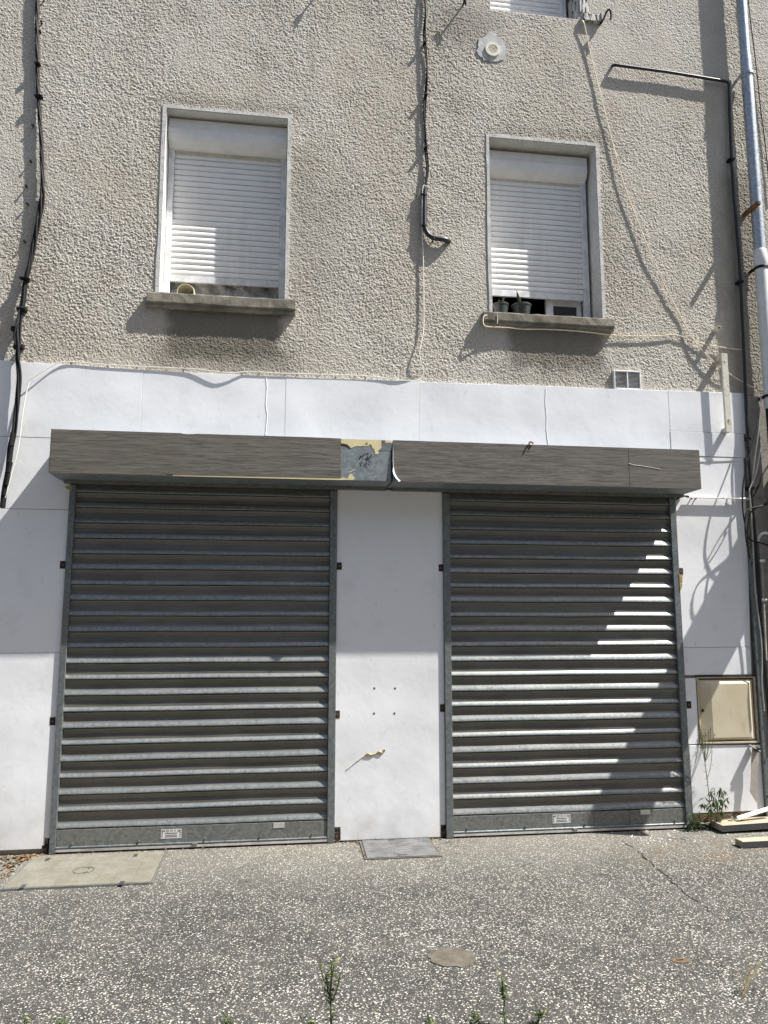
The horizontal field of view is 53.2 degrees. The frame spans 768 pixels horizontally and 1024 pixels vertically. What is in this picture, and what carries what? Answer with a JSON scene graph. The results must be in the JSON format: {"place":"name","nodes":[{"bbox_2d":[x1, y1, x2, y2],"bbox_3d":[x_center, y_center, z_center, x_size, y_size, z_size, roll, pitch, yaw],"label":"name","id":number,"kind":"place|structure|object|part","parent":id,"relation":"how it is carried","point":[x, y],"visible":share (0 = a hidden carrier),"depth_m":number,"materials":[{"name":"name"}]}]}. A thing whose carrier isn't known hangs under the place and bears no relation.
{"place":"outdoors","nodes":[
{"label":"outdoors","id":0,"kind":"place"},
{"bbox_2d":[0,827,767,1023],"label":"ground","id":1,"kind":"structure","parent":0,"point":[604,927],"depth_m":3.68,"materials":[{"name":"grey asphalt"}]},
{"bbox_2d":[21,1012,34,1023],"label":"roadside weed","id":2,"kind":"object","parent":1,"relation":"on","point":[25,1021],"visible":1,"depth_m":2.64,"materials":[{"name":"green plant"}]},
{"bbox_2d":[51,1016,72,1023],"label":"roadside weed","id":3,"kind":"object","parent":1,"relation":"on","point":[57,1021],"visible":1,"depth_m":2.65,"materials":[{"name":"green plant"}]},
{"bbox_2d":[0,851,167,890],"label":"hatch cover","id":4,"kind":"object","parent":1,"relation":"on","point":[83,870],"visible":1,"depth_m":4.58,"materials":[{"name":"beige concrete"}]},
{"bbox_2d":[0,837,437,878],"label":"dry leaves","id":5,"kind":"object","parent":1,"relation":"on","point":[21,857],"visible":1,"depth_m":4.85,"materials":[{"name":"brown plant"}]},
{"bbox_2d":[220,1010,237,1023],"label":"roadside weed","id":6,"kind":"object","parent":1,"relation":"on","point":[225,1020],"visible":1,"depth_m":2.73,"materials":[{"name":"green plant"}]},
{"bbox_2d":[298,1014,316,1023],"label":"roadside weed","id":7,"kind":"object","parent":1,"relation":"on","point":[312,1021],"visible":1,"depth_m":2.77,"materials":[{"name":"green plant"}]},
{"bbox_2d":[318,955,347,1023],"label":"roadside weed","id":8,"kind":"object","parent":1,"relation":"on","point":[330,988],"visible":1,"depth_m":2.78,"materials":[{"name":"green plant"}]},
{"bbox_2d":[0,0,767,854],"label":"building","id":9,"kind":"structure","parent":1,"relation":"on","point":[252,142],"depth_m":5.97,"materials":[{"name":"paint"}]},
{"bbox_2d":[0,653,59,849],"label":"cladding panel","id":10,"kind":"structure","parent":9,"relation":"attached to","point":[28,693],"depth_m":5.03,"materials":[{"name":"white paint"}]},
{"bbox_2d":[0,509,67,652],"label":"cladding panel","id":11,"kind":"structure","parent":9,"relation":"attached to","point":[33,542],"depth_m":5.18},
{"bbox_2d":[0,437,69,509],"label":"cladding panel","id":12,"kind":"structure","parent":9,"relation":"attached to","point":[34,483],"depth_m":5.27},
{"bbox_2d":[0,360,142,437],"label":"cladding panel","id":13,"kind":"structure","parent":9,"relation":"attached to","point":[69,397],"depth_m":5.38,"materials":[{"name":"white paint"}]},
{"bbox_2d":[177,284,194,293],"bbox_3d":[-1.495,-1.644,5.807,0.132,0.132,0.120,1,-8,-8],"label":"exhaust hose","id":14,"kind":"object","parent":9,"relation":"on","point":[182,288],"visible":0.47,"depth_m":5.80,"materials":[{"name":"beige plastic"}]},
{"bbox_2d":[42,484,341,853],"bbox_3d":[-1.257,1.004,5.261,1.929,2.478,0.055,1,-8,-8],"label":"roller shutter","id":15,"kind":"object","parent":9,"relation":"attached to","point":[196,703],"visible":0.99,"depth_m":5.25,"materials":[{"name":"metal"}]},
{"bbox_2d":[141,370,285,435],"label":"cladding panel","id":16,"kind":"structure","parent":9,"relation":"attached to","point":[198,403],"depth_m":5.51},
{"bbox_2d":[49,429,391,490],"bbox_3d":[-1.088,-0.351,5.329,2.273,0.318,0.279,1,-8,-8],"label":"shutter box","id":17,"kind":"object","parent":9,"relation":"attached to","point":[158,459],"visible":1,"depth_m":5.21,"materials":[{"name":"wood"}]},
{"bbox_2d":[146,104,295,315],"bbox_3d":[-1.208,-2.254,5.878,1.070,1.626,0.358,1,-8,-8],"label":"window","id":18,"kind":"structure","parent":9,"relation":"in","point":[224,212],"depth_m":5.92,"materials":[{"name":"white paint"}]},
{"bbox_2d":[170,282,278,298],"bbox_3d":[-1.225,-1.660,5.913,0.818,0.235,0.055,1,-8,-8],"label":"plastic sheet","id":19,"kind":"object","parent":9,"relation":"on","point":[237,291],"visible":0.41,"depth_m":5.92,"materials":[{"name":"grey plastic"}]},
{"bbox_2d":[285,377,418,442],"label":"cladding panel","id":20,"kind":"structure","parent":9,"relation":"attached to","point":[355,409],"depth_m":5.65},
{"bbox_2d":[334,490,445,840],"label":"cladding panel","id":21,"kind":"structure","parent":9,"relation":"attached to","point":[390,753],"depth_m":5.43,"materials":[{"name":"white paint"}]},
{"bbox_2d":[423,0,428,187],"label":"cable pair","id":22,"kind":"object","parent":9,"relation":"attached to","point":[424,107],"visible":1,"depth_m":6.09,"materials":[{"name":"black rubber"}]},
{"bbox_2d":[421,188,450,243],"bbox_3d":[0.411,-2.301,5.965,0.245,0.436,0.069,2,-8,-13],"label":"conduit","id":23,"kind":"object","parent":9,"relation":"attached to","point":[429,235],"visible":1,"depth_m":5.93,"materials":[{"name":"black plastic"}]},
{"bbox_2d":[5,185,424,497],"bbox_3d":[-1.122,-1.307,5.595,2.931,2.568,0.051,1,-8,-9],"label":"white cable","id":24,"kind":"object","parent":23,"relation":"hanging from","point":[233,372],"visible":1,"depth_m":5.57,"materials":[{"name":"plastic"}]},
{"bbox_2d":[476,31,505,61],"bbox_3d":[0.875,-3.800,6.258,0.255,0.274,0.021,1,-8,-8],"label":"round vent","id":25,"kind":"object","parent":9,"relation":"attached to","point":[491,46],"visible":1,"depth_m":6.25,"materials":[{"name":"paint"}]},
{"bbox_2d":[493,297,508,311],"bbox_3d":[0.928,-1.622,6.100,0.130,0.200,0.130,1,-8,-8],"label":"potted plant","id":26,"kind":"object","parent":9,"relation":"on","point":[500,306],"visible":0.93,"depth_m":6.05,"materials":[{"name":"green plant"}]},
{"bbox_2d":[511,290,530,313],"bbox_3d":[1.095,-1.643,6.122,0.160,0.247,0.160,1,-8,-8],"label":"potted plant","id":27,"kind":"object","parent":9,"relation":"on","point":[519,306],"visible":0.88,"depth_m":6.06,"materials":[{"name":"green plant"}]},
{"bbox_2d":[490,0,587,18],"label":"window","id":28,"kind":"structure","parent":9,"relation":"in","point":[554,8],"depth_m":6.58,"materials":[{"name":"paint"}]},
{"bbox_2d":[387,440,700,497],"bbox_3d":[1.179,-0.307,5.632,2.300,0.316,0.302,1,-8,-8],"label":"shutter box","id":29,"kind":"object","parent":9,"relation":"attached to","point":[450,467],"visible":0.95,"depth_m":5.53,"materials":[{"name":"wood"}]},
{"bbox_2d":[419,382,670,448],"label":"cladding panel","id":30,"kind":"structure","parent":9,"relation":"attached to","point":[535,415],"depth_m":5.86,"materials":[{"name":"white paint"}]},
{"bbox_2d":[482,133,614,332],"bbox_3d":[1.262,-2.206,6.221,1.058,1.621,0.358,1,-8,-8],"label":"window","id":31,"kind":"structure","parent":9,"relation":"in","point":[544,237],"depth_m":6.28,"materials":[{"name":"white paint"}]},
{"bbox_2d":[439,492,692,837],"bbox_3d":[1.339,1.057,5.621,1.903,2.474,0.055,1,-8,-8],"label":"roller shutter","id":32,"kind":"object","parent":9,"relation":"attached to","point":[563,707],"visible":0.98,"depth_m":5.61,"materials":[{"name":"metal"}]},
{"bbox_2d":[679,574,682,590],"bbox_3d":[2.248,0.537,5.808,0.028,0.134,0.016,1,-8,-8],"label":"insulation scrap","id":33,"kind":"object","parent":32,"relation":"attached to","point":[680,578],"visible":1,"depth_m":5.80,"materials":[{"name":"yellow plastic"}]},
{"bbox_2d":[582,8,611,25],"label":"curved metal hooks","id":34,"kind":"object","parent":9,"relation":"attached to","point":[593,18],"visible":1,"depth_m":6.40,"materials":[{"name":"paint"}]},
{"bbox_2d":[482,315,741,349],"bbox_3d":[1.822,-1.414,6.039,2.175,0.180,0.041,1,-8,-9],"label":"sill cable","id":35,"kind":"object","parent":9,"relation":"attached to","point":[607,334],"visible":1,"depth_m":6.03,"materials":[{"name":"beige plastic"}]},
{"bbox_2d":[612,370,640,389],"bbox_3d":[1.902,-1.030,6.008,0.222,0.153,0.028,1,-8,-8],"label":"vent grille","id":36,"kind":"object","parent":9,"relation":"attached to","point":[630,379],"visible":1,"depth_m":6.01,"materials":[{"name":"white plastic"}]},
{"bbox_2d":[581,20,762,392],"bbox_3d":[2.341,-2.521,6.268,1.410,3.168,0.033,1,-8,-7],"label":"beige cable","id":37,"kind":"object","parent":9,"relation":"attached to","point":[637,219],"visible":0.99,"depth_m":6.20,"materials":[{"name":"beige plastic"}]},
{"bbox_2d":[611,63,767,716],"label":"gas pipe","id":38,"kind":"object","parent":9,"relation":"attached to","point":[740,281],"visible":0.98,"depth_m":6.18,"materials":[{"name":"black metal"}]},
{"bbox_2d":[744,502,767,558],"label":"looped cable","id":39,"kind":"object","parent":38,"relation":"attached to","point":[746,537],"visible":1,"depth_m":5.83,"materials":[{"name":"black rubber"}]},
{"bbox_2d":[749,396,764,710],"bbox_3d":[2.905,0.283,5.887,0.163,2.427,0.024,0,-8,-3],"label":"pale cable","id":40,"kind":"object","parent":38,"relation":"attached to","point":[754,560],"visible":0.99,"depth_m":5.87,"materials":[{"name":"grey plastic"}]},
{"bbox_2d":[753,447,761,481],"bbox_3d":[2.900,-0.366,5.964,0.084,0.275,0.019,-4,-9,26],"label":"thin pale cable","id":41,"kind":"object","parent":38,"relation":"hanging from","point":[757,463],"visible":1,"depth_m":5.96,"materials":[{"name":"grey plastic"}]},
{"bbox_2d":[757,532,767,659],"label":"water pipe","id":42,"kind":"object","parent":38,"relation":"attached to","point":[761,569],"visible":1,"depth_m":5.87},
{"bbox_2d":[685,678,698,743],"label":"cladding panel","id":43,"kind":"structure","parent":9,"relation":"attached to","point":[692,716],"depth_m":5.69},
{"bbox_2d":[668,391,745,433],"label":"cladding panel","id":44,"kind":"structure","parent":9,"relation":"attached to","point":[691,411],"depth_m":6.04,"materials":[{"name":"white paint"}]},
{"bbox_2d":[716,353,731,433],"bbox_3d":[2.689,-0.934,6.074,0.052,0.640,0.090,1,-8,-8],"label":"sign bracket","id":45,"kind":"object","parent":44,"relation":"attached to","point":[722,358],"visible":1,"depth_m":6.03,"materials":[{"name":"white paint"}]},
{"bbox_2d":[670,431,744,457],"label":"cladding panel","id":46,"kind":"structure","parent":9,"relation":"attached to","point":[718,445],"depth_m":6.01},
{"bbox_2d":[675,457,749,646],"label":"cladding panel","id":47,"kind":"structure","parent":9,"relation":"attached to","point":[713,561],"depth_m":5.88,"materials":[{"name":"white paint"}]},
{"bbox_2d":[676,495,749,499],"bbox_3d":[2.554,-0.102,5.934,0.646,0.041,0.041,1,-8,-8],"label":"trunking strip","id":48,"kind":"object","parent":47,"relation":"attached to","point":[686,496],"visible":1,"depth_m":5.93,"materials":[{"name":"white plastic"}]},
{"bbox_2d":[700,459,738,461],"bbox_3d":[2.575,-0.401,5.996,0.432,0.045,0.003,1,-8,-8],"label":"film wrinkle","id":49,"kind":"object","parent":47,"relation":"attached to","point":[710,460],"visible":0.73,"depth_m":6.00,"materials":[{"name":"white plastic"}]},
{"bbox_2d":[713,326,720,331],"bbox_3d":[2.671,-1.467,6.154,0.030,0.026,0.076,1,-8,-8],"label":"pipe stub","id":50,"kind":"object","parent":9,"relation":"attached to","point":[717,329],"visible":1,"depth_m":6.13,"materials":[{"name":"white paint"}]},
{"bbox_2d":[683,647,751,674],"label":"cladding panel","id":51,"kind":"structure","parent":9,"relation":"attached to","point":[717,660],"depth_m":5.78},
{"bbox_2d":[689,744,763,812],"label":"cladding panel","id":52,"kind":"structure","parent":9,"relation":"attached to","point":[729,773],"depth_m":5.65,"materials":[{"name":"white paint"}]},
{"bbox_2d":[749,744,759,802],"bbox_3d":[2.728,1.927,5.652,0.092,0.408,0.067,1,-8,-8],"label":"torn flap","id":53,"kind":"object","parent":52,"relation":"attached to","point":[754,768],"visible":1,"depth_m":5.65,"materials":[{"name":"white paint"}]},
{"bbox_2d":[694,675,759,743],"bbox_3d":[2.568,1.474,5.740,0.476,0.496,0.046,1,-8,-8],"label":"meter cabinet","id":54,"kind":"object","parent":9,"relation":"attached to","point":[727,711],"visible":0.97,"depth_m":5.72,"materials":[{"name":"beige"}]},
{"bbox_3d":[2.568,1.479,5.734,0.434,0.444,0.035,1,-8,-8],"label":"door","id":55,"kind":"part","parent":54,"relation":"part of","materials":[{"name":"beige"}]},
{"bbox_2d":[735,0,767,409],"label":"downpipe","id":56,"kind":"object","parent":9,"relation":"attached to","point":[759,253],"visible":1,"depth_m":6.30,"materials":[{"name":"metal"}]},
{"bbox_2d":[743,201,760,216],"bbox_3d":[3.012,-2.484,6.284,0.028,0.034,0.197,1,-8,-9],"label":"rusty bracket","id":57,"kind":"object","parent":56,"relation":"attached to","point":[753,207],"visible":1,"depth_m":6.26,"materials":[{"name":"metal"}]},
{"bbox_2d":[747,549,767,816],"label":"steel post","id":58,"kind":"object","parent":9,"relation":"attached to","point":[756,651],"visible":0.79,"depth_m":5.79,"materials":[{"name":"black metal"}]},
{"bbox_2d":[359,838,441,859],"bbox_3d":[0.098,2.221,5.068,0.499,0.012,0.414,1,-8,-8],"label":"access plate","id":59,"kind":"object","parent":1,"relation":"on","point":[400,848],"visible":1,"depth_m":5.04,"materials":[{"name":"metal"}]},
{"bbox_2d":[424,1013,438,1023],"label":"roadside weed","id":60,"kind":"object","parent":1,"relation":"on","point":[429,1021],"visible":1,"depth_m":2.82,"materials":[{"name":"green plant"}]},
{"bbox_2d":[427,947,475,967],"bbox_3d":[0.310,2.006,3.434,0.201,0.024,0.201,-6,-10,35],"label":"mortar patch","id":61,"kind":"object","parent":1,"relation":"on","point":[453,957],"visible":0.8,"depth_m":3.43,"materials":[{"name":"beige concrete"}]},
{"bbox_2d":[467,1002,481,1023],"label":"roadside weed","id":62,"kind":"object","parent":1,"relation":"on","point":[475,1020],"visible":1,"depth_m":2.84,"materials":[{"name":"green plant"}]},
{"bbox_2d":[496,969,508,1023],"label":"roadside weed","id":63,"kind":"object","parent":1,"relation":"on","point":[502,990],"visible":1,"depth_m":2.87,"materials":[{"name":"green plant"}]},
{"bbox_2d":[533,1010,548,1023],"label":"roadside weed","id":64,"kind":"object","parent":1,"relation":"on","point":[539,1013],"visible":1,"depth_m":2.87,"materials":[{"name":"green plant"}]},
{"bbox_2d":[594,830,762,1001],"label":"plaster crumbs","id":65,"kind":"object","parent":1,"relation":"on","point":[705,865],"visible":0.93,"depth_m":5.25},
{"bbox_2d":[671,957,690,962],"bbox_3d":[1.321,2.002,3.408,0.092,0.025,0.051,1,-8,-8],"label":"valve lid","id":66,"kind":"object","parent":1,"relation":"on","point":[681,960],"visible":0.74,"depth_m":3.40,"materials":[{"name":"orange"}]},
{"bbox_2d":[626,843,752,932],"bbox_3d":[1.681,2.137,4.450,0.083,0.001,1.516,1,-8,-5],"label":"pavement crack","id":67,"kind":"object","parent":1,"relation":"on","point":[681,889],"visible":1,"depth_m":4.37,"materials":[{"name":"grey asphalt"}]},
{"bbox_2d":[687,811,707,831],"bbox_3d":[2.237,2.226,5.518,0.153,0.137,0.119,1,-8,-8],"label":"wall weed","id":68,"kind":"object","parent":1,"relation":"on","point":[694,824],"depth_m":5.51,"materials":[{"name":"green plant"}]},
{"bbox_2d":[697,722,714,829],"bbox_3d":[2.369,1.917,5.580,0.130,0.758,0.128,-3,-9,23],"label":"wall weed","id":69,"kind":"object","parent":1,"relation":"on","point":[704,749],"depth_m":5.60,"materials":[{"name":"green plant"}]},
{"bbox_2d":[699,822,712,828],"bbox_3d":[2.789,2.287,5.636,1.000,0.036,0.030,1,-8,-8],"label":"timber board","id":70,"kind":"object","parent":1,"relation":"on","point":[705,825],"visible":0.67,"depth_m":5.55,"materials":[{"name":"brown wood"}]},
{"bbox_2d":[698,788,729,829],"bbox_3d":[2.375,2.145,5.537,0.264,0.297,0.122,1,-8,-8],"label":"wall weed","id":71,"kind":"object","parent":1,"relation":"on","point":[715,805],"depth_m":5.54,"materials":[{"name":"green plant"}]},
{"bbox_2d":[692,811,763,826],"bbox_3d":[2.523,2.249,5.630,0.570,0.091,0.028,1,-8,-8],"label":"base board","id":72,"kind":"object","parent":1,"relation":"on","point":[705,817],"visible":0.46,"depth_m":5.61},
{"bbox_2d":[711,816,767,831],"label":"timber board","id":73,"kind":"object","parent":1,"relation":"on","point":[751,823],"visible":1,"depth_m":5.47,"materials":[{"name":"beige wood"}]},
{"bbox_2d":[737,807,767,819],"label":"metal strip","id":74,"kind":"object","parent":73,"relation":"on","point":[752,813],"visible":1,"depth_m":5.55,"materials":[{"name":"white metal"}]},
{"bbox_2d":[736,954,763,995],"bbox_3d":[1.494,1.881,3.118,0.128,0.146,0.022,1,-8,-8],"label":"grass tuft","id":75,"kind":"object","parent":1,"relation":"on","point":[747,982],"visible":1,"depth_m":3.11,"materials":[{"name":"plant"}]},
{"bbox_2d":[735,836,767,847],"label":"timber board","id":76,"kind":"object","parent":1,"relation":"on","point":[751,842],"visible":1,"depth_m":5.11,"materials":[{"name":"beige wood"}]},
{"bbox_2d":[747,0,767,253],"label":"neighbour building","id":77,"kind":"structure","parent":1,"relation":"on","point":[759,15],"depth_m":6.56,"materials":[{"name":"paint"}]},
{"bbox_2d":[748,0,767,173],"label":"facade cable","id":78,"kind":"object","parent":77,"relation":"attached to","point":[758,87],"visible":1,"depth_m":6.53,"materials":[{"name":"black rubber"}]},
{"bbox_2d":[765,408,767,439],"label":"drain pipe","id":79,"kind":"object","parent":1,"relation":"on","point":[766,410],"visible":0.83,"depth_m":6.05,"materials":[{"name":"grey metal"}]},
{"bbox_2d":[742,422,767,545],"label":"black cable","id":80,"kind":"object","parent":79,"relation":"attached to","point":[743,482],"visible":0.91,"depth_m":5.90,"materials":[{"name":"rubber"}]},
{"bbox_2d":[753,465,767,496],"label":"drooping cable","id":81,"kind":"object","parent":79,"relation":"hanging from","point":[757,487],"visible":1,"depth_m":5.89,"materials":[{"name":"black rubber"}]},
{"bbox_3d":[-2.570,-3.590,5.735,0.020,0.020,0.031,1,-8,-8],"label":"nail","id":82,"kind":"object","parent":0,"visible":0},
{"bbox_2d":[0,0,44,507],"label":"cable bundle","id":83,"kind":"object","parent":82,"relation":"hanging from","point":[18,346],"visible":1,"depth_m":5.42,"materials":[{"name":"black rubber"}]}
]}

